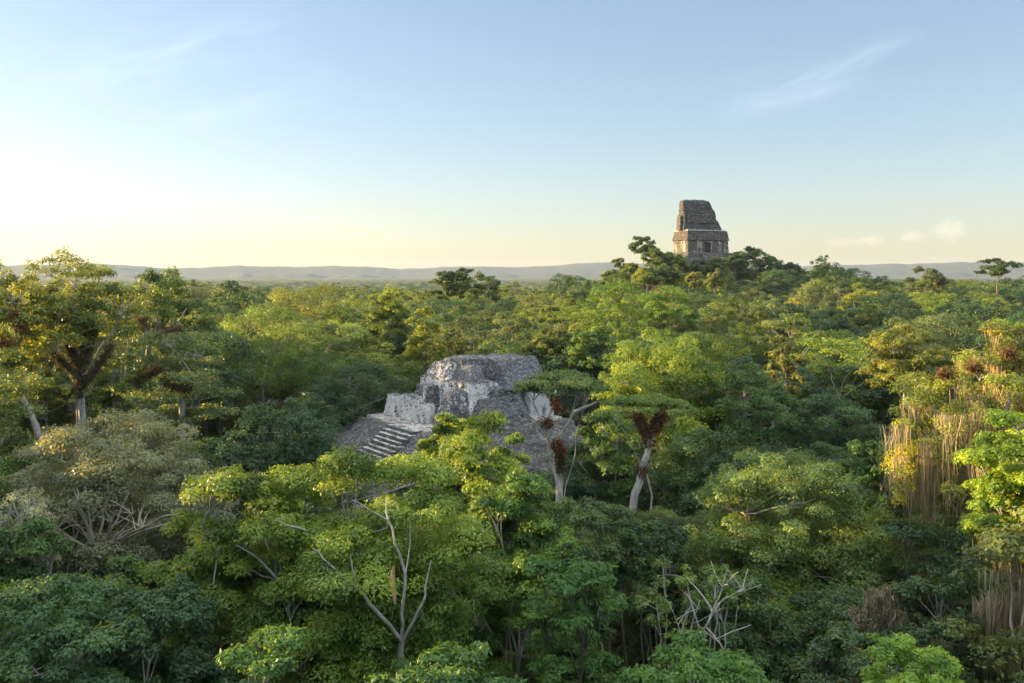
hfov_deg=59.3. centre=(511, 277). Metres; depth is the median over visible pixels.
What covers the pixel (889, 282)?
forest tree
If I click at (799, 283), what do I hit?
forest tree
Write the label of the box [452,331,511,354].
forest tree
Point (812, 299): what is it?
forest tree
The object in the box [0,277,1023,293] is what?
distant forest
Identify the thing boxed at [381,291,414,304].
forest tree
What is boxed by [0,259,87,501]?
tall tree
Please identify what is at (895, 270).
hills
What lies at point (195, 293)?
forest tree
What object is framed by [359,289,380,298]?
forest tree
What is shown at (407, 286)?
forest tree
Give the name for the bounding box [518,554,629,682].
broadleaf tree
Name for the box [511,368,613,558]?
umbrella tree
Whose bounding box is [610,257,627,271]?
forest tree
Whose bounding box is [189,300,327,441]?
forest tree
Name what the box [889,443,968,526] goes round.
forest tree
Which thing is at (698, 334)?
forest tree
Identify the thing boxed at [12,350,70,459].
tall tree
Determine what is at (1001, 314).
forest tree
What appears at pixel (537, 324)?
forest tree
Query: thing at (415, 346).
forest tree
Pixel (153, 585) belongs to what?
forest tree
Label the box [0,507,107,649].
forest tree
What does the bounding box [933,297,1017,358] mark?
forest tree
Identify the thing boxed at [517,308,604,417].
forest tree
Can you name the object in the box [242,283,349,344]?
forest tree
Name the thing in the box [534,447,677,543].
forest tree
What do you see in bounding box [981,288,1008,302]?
forest tree
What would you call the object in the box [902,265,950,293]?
forest tree
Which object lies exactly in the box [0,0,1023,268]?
sky
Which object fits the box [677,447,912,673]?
broadleaf tree
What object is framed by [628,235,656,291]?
forest tree
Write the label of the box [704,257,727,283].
forest tree
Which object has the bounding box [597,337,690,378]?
forest tree
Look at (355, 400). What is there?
broadleaf tree
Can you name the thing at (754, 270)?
forest tree
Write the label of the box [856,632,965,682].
broadleaf tree
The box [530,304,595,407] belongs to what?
forest tree
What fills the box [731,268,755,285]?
forest tree
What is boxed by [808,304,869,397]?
forest tree
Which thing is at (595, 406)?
forest tree
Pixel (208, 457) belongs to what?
forest tree
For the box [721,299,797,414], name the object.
forest tree
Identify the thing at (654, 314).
forest tree
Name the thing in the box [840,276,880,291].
forest tree
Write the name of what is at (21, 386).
forest tree
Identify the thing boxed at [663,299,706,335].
forest tree
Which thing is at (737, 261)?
forest tree
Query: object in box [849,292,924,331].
forest tree
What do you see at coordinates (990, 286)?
forest tree
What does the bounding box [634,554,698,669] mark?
broadleaf tree
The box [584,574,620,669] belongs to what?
understory tree
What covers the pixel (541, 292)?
forest tree
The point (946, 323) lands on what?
forest tree
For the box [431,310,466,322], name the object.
forest tree
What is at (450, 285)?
forest tree
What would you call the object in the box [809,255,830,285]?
forest tree
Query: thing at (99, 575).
forest tree
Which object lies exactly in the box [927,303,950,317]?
forest tree
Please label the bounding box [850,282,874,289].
forest tree
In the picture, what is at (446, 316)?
forest tree
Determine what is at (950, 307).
forest tree
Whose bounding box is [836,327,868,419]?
forest tree
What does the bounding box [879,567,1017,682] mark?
broadleaf tree
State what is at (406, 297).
forest tree
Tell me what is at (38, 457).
forest tree
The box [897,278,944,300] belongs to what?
forest tree
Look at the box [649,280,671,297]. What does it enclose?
forest tree
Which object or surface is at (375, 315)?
forest tree
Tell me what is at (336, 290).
forest tree
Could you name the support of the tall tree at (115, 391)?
on the ground
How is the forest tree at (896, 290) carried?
on the ground
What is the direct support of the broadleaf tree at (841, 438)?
on the ground
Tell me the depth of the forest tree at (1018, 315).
217.14 m
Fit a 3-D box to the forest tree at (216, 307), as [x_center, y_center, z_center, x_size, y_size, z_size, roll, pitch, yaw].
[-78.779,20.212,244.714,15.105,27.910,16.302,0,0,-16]
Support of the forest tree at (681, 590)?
on the ground
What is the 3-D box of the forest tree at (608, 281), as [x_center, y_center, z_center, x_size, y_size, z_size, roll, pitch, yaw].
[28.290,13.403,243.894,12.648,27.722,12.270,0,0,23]
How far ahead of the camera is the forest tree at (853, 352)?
134.37 m
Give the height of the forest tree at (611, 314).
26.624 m
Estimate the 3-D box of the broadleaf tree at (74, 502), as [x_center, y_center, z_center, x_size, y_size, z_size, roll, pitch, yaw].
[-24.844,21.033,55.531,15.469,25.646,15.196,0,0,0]
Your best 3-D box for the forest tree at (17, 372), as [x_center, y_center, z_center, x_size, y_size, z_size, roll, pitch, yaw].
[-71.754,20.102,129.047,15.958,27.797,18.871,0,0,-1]
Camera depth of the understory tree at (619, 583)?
51.72 m
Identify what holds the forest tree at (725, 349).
on the ground
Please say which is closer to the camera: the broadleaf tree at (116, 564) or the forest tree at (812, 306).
the broadleaf tree at (116, 564)
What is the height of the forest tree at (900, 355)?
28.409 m
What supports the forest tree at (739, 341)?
on the ground
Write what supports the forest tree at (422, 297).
on the ground
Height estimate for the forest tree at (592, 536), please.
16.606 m
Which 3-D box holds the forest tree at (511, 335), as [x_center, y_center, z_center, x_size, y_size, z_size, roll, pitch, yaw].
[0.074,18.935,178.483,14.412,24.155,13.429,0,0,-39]
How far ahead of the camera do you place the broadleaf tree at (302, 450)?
76.40 m
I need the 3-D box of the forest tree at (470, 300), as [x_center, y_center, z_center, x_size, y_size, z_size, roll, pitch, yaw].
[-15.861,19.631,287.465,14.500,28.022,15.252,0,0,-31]
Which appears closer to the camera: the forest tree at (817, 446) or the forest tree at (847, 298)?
the forest tree at (817, 446)
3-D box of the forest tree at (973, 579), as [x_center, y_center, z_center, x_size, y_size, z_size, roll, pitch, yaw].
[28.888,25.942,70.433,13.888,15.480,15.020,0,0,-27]
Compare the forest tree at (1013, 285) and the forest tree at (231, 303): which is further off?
the forest tree at (1013, 285)
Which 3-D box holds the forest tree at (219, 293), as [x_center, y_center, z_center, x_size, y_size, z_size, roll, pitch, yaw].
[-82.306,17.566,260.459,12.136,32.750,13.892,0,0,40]
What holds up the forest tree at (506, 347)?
on the ground
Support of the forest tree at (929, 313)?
on the ground
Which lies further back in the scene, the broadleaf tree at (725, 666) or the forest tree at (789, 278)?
the forest tree at (789, 278)
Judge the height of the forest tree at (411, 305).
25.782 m
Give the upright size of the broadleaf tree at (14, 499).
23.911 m
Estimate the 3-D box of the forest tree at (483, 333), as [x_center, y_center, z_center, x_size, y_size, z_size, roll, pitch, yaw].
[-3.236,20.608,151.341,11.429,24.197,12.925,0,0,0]
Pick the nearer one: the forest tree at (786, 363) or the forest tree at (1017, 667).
the forest tree at (1017, 667)
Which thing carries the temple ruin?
on the ground
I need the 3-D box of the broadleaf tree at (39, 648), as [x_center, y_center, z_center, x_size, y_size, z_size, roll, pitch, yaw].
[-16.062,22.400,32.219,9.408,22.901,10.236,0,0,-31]
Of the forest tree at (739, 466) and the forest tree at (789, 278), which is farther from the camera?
the forest tree at (789, 278)
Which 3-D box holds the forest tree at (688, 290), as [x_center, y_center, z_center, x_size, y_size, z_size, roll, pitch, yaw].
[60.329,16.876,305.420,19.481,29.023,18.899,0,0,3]
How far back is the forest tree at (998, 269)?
299.06 m
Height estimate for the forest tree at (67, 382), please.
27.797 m
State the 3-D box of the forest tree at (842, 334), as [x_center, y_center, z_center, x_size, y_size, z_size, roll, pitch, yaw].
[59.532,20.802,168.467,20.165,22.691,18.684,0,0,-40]
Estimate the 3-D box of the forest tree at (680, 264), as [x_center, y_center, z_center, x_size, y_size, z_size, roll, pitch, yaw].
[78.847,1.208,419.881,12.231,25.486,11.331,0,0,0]
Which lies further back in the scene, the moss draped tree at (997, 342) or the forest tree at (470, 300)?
the forest tree at (470, 300)
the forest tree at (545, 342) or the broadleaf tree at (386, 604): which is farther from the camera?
the forest tree at (545, 342)
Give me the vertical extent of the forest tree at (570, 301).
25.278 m
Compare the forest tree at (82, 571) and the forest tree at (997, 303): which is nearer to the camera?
the forest tree at (82, 571)
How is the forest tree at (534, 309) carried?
on the ground
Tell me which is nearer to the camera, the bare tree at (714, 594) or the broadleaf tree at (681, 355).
the bare tree at (714, 594)
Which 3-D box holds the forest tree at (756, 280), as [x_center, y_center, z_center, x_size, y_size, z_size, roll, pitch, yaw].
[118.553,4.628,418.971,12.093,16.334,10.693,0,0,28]
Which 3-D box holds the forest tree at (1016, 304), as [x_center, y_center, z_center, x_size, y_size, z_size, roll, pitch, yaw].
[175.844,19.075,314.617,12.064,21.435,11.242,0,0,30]
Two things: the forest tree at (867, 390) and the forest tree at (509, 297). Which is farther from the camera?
the forest tree at (509, 297)
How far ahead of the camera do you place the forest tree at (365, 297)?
492.10 m
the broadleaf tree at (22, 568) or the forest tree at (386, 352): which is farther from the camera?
the forest tree at (386, 352)
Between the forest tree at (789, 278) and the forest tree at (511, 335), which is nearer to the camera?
the forest tree at (511, 335)
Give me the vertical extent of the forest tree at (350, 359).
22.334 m
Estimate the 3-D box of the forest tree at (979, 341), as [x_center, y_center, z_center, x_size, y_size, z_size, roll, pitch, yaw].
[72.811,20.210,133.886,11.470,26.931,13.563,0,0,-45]
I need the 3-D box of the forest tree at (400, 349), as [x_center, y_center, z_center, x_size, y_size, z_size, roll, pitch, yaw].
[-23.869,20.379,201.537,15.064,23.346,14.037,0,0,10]
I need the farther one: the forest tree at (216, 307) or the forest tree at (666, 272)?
the forest tree at (666, 272)
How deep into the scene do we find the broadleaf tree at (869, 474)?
73.48 m
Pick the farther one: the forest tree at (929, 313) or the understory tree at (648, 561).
the forest tree at (929, 313)
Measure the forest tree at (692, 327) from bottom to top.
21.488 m
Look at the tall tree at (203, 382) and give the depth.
83.89 m
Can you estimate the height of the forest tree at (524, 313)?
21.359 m
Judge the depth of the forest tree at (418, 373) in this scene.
157.58 m
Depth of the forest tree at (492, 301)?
292.42 m
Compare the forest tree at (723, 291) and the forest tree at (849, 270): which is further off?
the forest tree at (849, 270)
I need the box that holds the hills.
[0,262,1023,278]
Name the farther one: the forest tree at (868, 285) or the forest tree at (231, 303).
the forest tree at (868, 285)
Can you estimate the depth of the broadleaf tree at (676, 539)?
57.12 m
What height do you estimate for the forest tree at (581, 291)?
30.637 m
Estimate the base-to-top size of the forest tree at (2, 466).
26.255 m
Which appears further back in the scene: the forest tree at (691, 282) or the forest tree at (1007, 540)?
the forest tree at (691, 282)
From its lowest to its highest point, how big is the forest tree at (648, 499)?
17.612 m
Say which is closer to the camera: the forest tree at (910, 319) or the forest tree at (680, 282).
the forest tree at (910, 319)
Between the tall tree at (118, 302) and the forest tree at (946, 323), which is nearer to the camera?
the tall tree at (118, 302)
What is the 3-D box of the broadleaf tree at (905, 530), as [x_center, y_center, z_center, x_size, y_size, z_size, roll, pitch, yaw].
[25.508,24.318,56.033,8.824,18.975,8.378,0,0,0]
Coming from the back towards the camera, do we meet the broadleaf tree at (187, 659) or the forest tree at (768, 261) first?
the forest tree at (768, 261)
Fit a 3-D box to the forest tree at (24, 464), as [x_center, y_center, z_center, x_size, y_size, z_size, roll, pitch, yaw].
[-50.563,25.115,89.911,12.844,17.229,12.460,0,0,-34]
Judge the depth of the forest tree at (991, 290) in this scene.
308.74 m
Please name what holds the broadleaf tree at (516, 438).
on the ground
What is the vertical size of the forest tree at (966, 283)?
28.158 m
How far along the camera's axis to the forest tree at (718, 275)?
328.37 m
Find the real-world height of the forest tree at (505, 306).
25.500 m
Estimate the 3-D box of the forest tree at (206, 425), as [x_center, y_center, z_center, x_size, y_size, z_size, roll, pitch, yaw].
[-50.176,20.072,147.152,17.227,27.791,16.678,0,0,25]
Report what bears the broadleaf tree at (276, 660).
on the ground
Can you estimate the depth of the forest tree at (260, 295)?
419.60 m
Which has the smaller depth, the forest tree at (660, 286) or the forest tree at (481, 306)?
the forest tree at (481, 306)
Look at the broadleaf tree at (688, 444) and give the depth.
82.74 m
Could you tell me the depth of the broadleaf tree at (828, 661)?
35.67 m
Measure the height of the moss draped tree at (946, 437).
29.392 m
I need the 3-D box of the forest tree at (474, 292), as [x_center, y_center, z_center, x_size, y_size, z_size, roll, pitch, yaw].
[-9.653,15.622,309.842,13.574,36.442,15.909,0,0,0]
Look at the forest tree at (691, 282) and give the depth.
333.62 m
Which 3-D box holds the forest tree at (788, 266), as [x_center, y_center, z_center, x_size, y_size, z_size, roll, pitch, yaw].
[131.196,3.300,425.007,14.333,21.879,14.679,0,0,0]
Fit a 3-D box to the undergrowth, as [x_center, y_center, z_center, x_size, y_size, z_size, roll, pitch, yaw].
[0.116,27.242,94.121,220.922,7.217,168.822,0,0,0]
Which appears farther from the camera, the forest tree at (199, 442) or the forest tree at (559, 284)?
the forest tree at (559, 284)
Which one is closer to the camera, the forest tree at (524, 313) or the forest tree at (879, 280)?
the forest tree at (524, 313)
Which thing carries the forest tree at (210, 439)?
on the ground
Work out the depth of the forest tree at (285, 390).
144.99 m
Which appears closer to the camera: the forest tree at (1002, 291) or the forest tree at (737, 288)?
the forest tree at (1002, 291)
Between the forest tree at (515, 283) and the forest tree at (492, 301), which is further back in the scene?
the forest tree at (515, 283)
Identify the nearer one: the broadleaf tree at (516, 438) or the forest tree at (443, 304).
the broadleaf tree at (516, 438)
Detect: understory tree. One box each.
[557,541,591,627]
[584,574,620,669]
[601,530,627,672]
[608,519,647,667]
[630,522,657,666]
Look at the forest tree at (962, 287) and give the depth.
379.29 m
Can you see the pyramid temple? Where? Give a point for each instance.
(699, 233)
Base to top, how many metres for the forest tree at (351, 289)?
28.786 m
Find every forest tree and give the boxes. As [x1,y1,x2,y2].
[0,327,67,434]
[0,346,56,495]
[0,455,47,589]
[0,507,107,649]
[1,447,54,495]
[7,441,64,470]
[24,334,128,429]
[85,530,247,616]
[104,523,266,653]
[118,324,260,440]
[138,440,215,478]
[177,315,259,442]
[178,279,210,303]
[181,441,276,539]
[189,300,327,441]
[190,313,268,440]
[192,436,223,473]
[196,302,243,325]
[198,282,215,295]
[204,280,267,413]
[209,283,246,316]
[228,359,309,444]
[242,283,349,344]
[250,287,276,293]
[251,290,274,306]
[275,318,380,397]
[289,350,377,425]
[310,306,376,356]
[323,287,341,294]
[328,301,371,315]
[335,355,424,411]
[342,292,365,304]
[346,286,362,293]
[355,342,421,391]
[356,305,396,332]
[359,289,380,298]
[360,295,380,305]
[361,285,374,290]
[363,284,413,361]
[376,318,437,377]
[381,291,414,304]
[399,293,418,305]
[402,306,456,373]
[404,289,445,315]
[405,303,436,362]
[406,285,420,292]
[406,363,429,391]
[411,298,474,320]
[421,317,497,371]
[427,267,474,307]
[429,313,469,344]
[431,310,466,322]
[442,296,479,317]
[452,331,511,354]
[458,306,529,346]
[460,329,523,354]
[464,338,552,370]
[465,299,498,319]
[466,271,503,309]
[475,314,539,347]
[482,299,504,318]
[487,312,547,354]
[489,286,517,307]
[494,296,522,307]
[497,299,517,313]
[504,281,524,293]
[510,293,548,317]
[512,305,539,327]
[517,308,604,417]
[520,304,583,371]
[523,302,562,323]
[524,313,555,345]
[527,285,562,303]
[529,333,623,426]
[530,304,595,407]
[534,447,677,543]
[542,274,601,307]
[548,293,593,396]
[549,273,572,290]
[559,325,618,430]
[573,506,722,667]
[574,277,662,339]
[574,304,654,359]
[581,361,712,462]
[594,508,787,631]
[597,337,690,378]
[598,270,623,285]
[599,277,636,318]
[609,446,759,522]
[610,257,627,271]
[617,261,641,281]
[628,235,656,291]
[631,265,663,293]
[633,285,700,339]
[640,248,666,290]
[645,293,698,319]
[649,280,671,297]
[651,251,678,278]
[651,319,729,344]
[653,328,740,380]
[658,263,683,287]
[661,278,685,292]
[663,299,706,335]
[669,285,711,304]
[671,253,689,272]
[671,576,849,681]
[674,293,711,315]
[676,443,832,636]
[678,272,709,294]
[682,279,723,299]
[685,271,703,289]
[687,259,712,295]
[688,436,792,514]
[692,287,726,313]
[695,293,770,346]
[698,333,762,395]
[702,268,727,295]
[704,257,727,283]
[711,355,836,431]
[713,289,734,300]
[718,269,735,301]
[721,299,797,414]
[725,253,750,292]
[727,321,778,395]
[729,246,775,281]
[730,279,753,292]
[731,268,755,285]
[737,286,761,298]
[740,280,768,299]
[741,288,764,306]
[746,312,839,441]
[749,266,765,277]
[754,271,776,285]
[756,254,783,275]
[759,277,788,295]
[761,268,798,293]
[761,292,776,301]
[762,279,795,300]
[763,332,902,436]
[764,296,786,308]
[765,334,809,438]
[768,302,829,353]
[770,298,817,329]
[772,295,802,310]
[775,301,821,321]
[775,441,909,539]
[776,262,804,278]
[779,269,796,287]
[785,329,870,384]
[789,276,845,375]
[789,517,988,668]
[792,280,814,295]
[795,358,928,440]
[796,276,819,288]
[807,262,851,316]
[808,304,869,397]
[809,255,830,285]
[812,501,991,615]
[816,285,873,393]
[822,334,938,422]
[831,267,871,282]
[836,283,877,326]
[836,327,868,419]
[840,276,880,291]
[843,288,907,326]
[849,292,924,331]
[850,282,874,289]
[854,323,957,444]
[854,324,893,423]
[868,276,894,290]
[871,312,998,384]
[877,284,898,292]
[882,280,904,287]
[886,290,912,316]
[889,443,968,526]
[896,503,1023,610]
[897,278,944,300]
[897,309,938,332]
[899,308,953,326]
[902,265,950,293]
[902,290,966,319]
[904,288,923,301]
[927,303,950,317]
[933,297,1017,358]
[933,302,995,325]
[934,442,1023,677]
[942,279,958,289]
[949,281,973,287]
[950,291,974,302]
[950,323,1023,406]
[955,282,982,297]
[956,305,1013,345]
[959,291,1012,310]
[966,282,1016,304]
[971,316,1023,347]
[973,258,1023,293]
[973,289,1002,304]
[973,296,1015,311]
[973,558,1023,681]
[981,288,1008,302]
[981,300,1023,322]
[991,278,1019,288]
[994,311,1023,337]
[998,279,1023,306]
[1011,303,1023,308]
[1014,288,1023,308]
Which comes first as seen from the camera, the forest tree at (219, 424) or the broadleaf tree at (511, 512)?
the broadleaf tree at (511, 512)
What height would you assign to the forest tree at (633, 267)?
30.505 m
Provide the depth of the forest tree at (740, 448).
85.56 m
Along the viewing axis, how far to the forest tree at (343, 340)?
148.97 m
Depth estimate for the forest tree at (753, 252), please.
434.80 m
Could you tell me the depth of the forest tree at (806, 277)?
410.98 m
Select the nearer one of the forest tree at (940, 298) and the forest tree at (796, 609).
the forest tree at (796, 609)
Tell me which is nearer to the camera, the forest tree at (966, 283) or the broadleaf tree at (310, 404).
the broadleaf tree at (310, 404)
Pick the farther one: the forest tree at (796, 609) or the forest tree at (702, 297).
the forest tree at (702, 297)
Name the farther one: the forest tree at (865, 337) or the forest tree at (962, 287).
the forest tree at (962, 287)
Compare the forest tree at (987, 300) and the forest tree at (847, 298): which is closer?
the forest tree at (847, 298)
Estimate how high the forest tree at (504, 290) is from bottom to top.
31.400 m
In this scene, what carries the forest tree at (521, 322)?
on the ground
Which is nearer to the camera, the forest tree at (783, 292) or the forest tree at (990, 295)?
the forest tree at (990, 295)
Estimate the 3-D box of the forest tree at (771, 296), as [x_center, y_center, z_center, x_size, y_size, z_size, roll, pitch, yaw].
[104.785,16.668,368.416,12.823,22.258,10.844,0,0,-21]
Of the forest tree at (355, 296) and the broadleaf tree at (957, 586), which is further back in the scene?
the forest tree at (355, 296)
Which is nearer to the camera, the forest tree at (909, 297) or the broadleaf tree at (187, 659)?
the broadleaf tree at (187, 659)
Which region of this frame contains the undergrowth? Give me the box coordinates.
[22,416,1022,654]
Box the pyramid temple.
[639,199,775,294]
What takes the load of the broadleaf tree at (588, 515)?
on the ground
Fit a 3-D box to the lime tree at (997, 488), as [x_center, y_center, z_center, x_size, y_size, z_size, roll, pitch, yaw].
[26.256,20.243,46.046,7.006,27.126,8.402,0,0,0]
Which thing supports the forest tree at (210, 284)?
on the ground
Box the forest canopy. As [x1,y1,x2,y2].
[0,268,1023,682]
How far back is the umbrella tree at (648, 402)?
70.05 m
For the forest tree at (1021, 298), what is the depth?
325.70 m
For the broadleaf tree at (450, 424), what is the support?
on the ground
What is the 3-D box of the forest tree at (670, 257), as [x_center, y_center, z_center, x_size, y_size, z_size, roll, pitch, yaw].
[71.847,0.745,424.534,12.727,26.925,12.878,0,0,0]
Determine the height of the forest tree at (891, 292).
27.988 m
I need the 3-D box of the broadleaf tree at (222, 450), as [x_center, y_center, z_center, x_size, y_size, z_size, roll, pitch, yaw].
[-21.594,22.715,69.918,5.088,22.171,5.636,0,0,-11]
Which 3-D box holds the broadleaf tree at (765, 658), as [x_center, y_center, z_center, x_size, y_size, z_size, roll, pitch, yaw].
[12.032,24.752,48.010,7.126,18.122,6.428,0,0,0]
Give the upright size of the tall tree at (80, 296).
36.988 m
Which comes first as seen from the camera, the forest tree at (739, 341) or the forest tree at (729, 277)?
the forest tree at (739, 341)
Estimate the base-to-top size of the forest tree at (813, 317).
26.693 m
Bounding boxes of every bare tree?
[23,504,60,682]
[667,562,759,657]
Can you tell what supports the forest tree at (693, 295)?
on the ground
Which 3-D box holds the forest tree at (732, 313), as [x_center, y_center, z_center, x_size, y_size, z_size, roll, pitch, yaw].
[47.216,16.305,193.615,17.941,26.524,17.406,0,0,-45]
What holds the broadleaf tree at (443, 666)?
on the ground
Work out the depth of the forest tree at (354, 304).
318.37 m
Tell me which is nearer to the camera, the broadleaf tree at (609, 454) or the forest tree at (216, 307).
the broadleaf tree at (609, 454)
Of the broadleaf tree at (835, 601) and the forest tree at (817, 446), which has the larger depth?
the forest tree at (817, 446)
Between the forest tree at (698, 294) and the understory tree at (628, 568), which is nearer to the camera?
the understory tree at (628, 568)
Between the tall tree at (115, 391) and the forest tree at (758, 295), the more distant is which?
the forest tree at (758, 295)
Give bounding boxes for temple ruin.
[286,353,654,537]
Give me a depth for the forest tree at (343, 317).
191.47 m
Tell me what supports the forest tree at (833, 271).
on the ground
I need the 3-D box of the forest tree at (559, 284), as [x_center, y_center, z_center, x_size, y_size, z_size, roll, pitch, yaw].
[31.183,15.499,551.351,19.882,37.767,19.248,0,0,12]
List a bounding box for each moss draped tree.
[870,346,1023,608]
[949,320,1023,582]
[972,527,1023,682]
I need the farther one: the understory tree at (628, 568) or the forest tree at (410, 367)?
the forest tree at (410, 367)
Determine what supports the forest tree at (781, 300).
on the ground
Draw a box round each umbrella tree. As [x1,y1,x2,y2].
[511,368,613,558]
[589,391,700,634]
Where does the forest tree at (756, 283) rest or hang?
on the ground
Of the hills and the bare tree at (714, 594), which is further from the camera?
the hills
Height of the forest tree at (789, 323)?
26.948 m
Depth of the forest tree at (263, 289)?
656.20 m
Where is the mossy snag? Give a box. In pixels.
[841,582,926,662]
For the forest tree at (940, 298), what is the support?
on the ground
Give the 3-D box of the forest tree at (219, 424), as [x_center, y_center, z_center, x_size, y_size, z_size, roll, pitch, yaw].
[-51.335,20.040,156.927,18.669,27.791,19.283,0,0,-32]
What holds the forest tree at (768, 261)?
on the ground
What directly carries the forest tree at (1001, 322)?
on the ground
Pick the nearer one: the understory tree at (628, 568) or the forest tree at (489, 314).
the understory tree at (628, 568)
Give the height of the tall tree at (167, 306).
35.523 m
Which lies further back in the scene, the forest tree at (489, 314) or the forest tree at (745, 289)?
the forest tree at (745, 289)
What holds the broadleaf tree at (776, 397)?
on the ground
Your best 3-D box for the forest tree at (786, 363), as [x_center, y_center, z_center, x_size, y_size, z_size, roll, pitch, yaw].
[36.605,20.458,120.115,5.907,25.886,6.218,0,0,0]
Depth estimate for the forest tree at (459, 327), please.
170.36 m
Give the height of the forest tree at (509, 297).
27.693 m
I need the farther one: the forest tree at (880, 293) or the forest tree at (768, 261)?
the forest tree at (768, 261)
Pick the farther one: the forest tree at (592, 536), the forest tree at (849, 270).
the forest tree at (849, 270)
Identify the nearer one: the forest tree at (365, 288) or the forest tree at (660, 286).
the forest tree at (660, 286)
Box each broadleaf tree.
[0,406,241,605]
[0,485,54,676]
[0,513,74,682]
[0,571,182,682]
[86,553,150,651]
[93,573,242,682]
[134,463,356,682]
[198,430,266,520]
[213,623,312,682]
[214,396,343,497]
[223,444,514,682]
[271,392,345,446]
[295,359,417,424]
[363,640,526,682]
[402,409,559,682]
[415,411,489,580]
[448,469,586,682]
[477,432,544,676]
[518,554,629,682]
[531,495,650,676]
[565,406,652,640]
[586,326,749,497]
[614,625,781,682]
[621,518,698,669]
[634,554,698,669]
[650,426,742,511]
[675,572,806,682]
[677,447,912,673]
[694,361,812,455]
[761,580,882,682]
[784,392,896,473]
[798,621,899,682]
[827,439,909,518]
[873,517,985,666]
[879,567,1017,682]
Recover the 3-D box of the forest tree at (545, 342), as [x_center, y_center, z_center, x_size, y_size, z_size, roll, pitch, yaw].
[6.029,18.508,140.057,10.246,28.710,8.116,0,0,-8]
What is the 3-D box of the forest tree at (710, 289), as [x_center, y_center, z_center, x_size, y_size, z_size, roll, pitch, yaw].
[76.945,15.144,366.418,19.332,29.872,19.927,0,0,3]
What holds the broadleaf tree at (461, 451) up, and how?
on the ground
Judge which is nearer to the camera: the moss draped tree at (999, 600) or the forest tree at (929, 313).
the moss draped tree at (999, 600)
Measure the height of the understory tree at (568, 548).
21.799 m
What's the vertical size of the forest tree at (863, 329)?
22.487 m
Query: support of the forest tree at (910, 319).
on the ground
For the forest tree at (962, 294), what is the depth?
349.58 m
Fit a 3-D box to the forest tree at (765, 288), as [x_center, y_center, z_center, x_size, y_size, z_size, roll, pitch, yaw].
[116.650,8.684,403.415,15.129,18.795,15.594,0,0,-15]
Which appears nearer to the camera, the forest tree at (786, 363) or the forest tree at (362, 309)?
the forest tree at (786, 363)
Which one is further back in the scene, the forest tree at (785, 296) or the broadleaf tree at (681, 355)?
the forest tree at (785, 296)
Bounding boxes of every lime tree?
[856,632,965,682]
[952,408,1023,675]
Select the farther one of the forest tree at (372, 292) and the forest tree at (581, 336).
the forest tree at (372, 292)
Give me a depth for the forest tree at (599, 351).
135.22 m
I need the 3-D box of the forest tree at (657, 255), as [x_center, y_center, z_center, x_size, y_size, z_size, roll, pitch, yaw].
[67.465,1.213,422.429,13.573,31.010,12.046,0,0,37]
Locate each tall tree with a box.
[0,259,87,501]
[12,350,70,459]
[20,246,156,541]
[68,349,155,444]
[102,280,141,441]
[111,328,244,453]
[116,266,223,445]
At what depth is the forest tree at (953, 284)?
416.43 m
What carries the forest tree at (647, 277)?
on the ground
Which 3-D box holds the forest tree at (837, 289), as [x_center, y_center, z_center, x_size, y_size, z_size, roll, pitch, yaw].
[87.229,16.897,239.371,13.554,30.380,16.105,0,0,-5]
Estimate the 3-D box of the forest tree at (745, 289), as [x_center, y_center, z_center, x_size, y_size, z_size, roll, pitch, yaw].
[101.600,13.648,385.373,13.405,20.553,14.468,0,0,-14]
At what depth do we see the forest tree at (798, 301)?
207.73 m
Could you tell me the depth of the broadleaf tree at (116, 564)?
43.76 m
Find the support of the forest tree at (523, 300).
on the ground
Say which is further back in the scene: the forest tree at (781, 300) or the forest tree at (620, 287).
the forest tree at (781, 300)
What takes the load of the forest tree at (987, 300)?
on the ground
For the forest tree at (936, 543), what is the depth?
57.86 m
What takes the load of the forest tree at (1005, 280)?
on the ground
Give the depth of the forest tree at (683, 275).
391.27 m
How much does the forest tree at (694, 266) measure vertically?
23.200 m
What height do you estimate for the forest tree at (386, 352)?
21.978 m
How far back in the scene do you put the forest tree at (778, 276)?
394.18 m
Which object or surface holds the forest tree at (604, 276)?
on the ground
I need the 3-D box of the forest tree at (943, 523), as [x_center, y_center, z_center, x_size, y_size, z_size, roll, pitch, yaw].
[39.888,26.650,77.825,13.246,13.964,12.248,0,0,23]
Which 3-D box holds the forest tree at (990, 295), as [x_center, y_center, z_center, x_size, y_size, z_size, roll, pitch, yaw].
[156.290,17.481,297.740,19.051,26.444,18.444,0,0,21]
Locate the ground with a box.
[21,291,984,678]
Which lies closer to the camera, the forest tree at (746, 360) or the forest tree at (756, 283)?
the forest tree at (746, 360)
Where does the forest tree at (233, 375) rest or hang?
on the ground
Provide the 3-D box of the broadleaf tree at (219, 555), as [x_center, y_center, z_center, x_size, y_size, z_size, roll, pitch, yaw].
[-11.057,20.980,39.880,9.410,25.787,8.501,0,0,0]

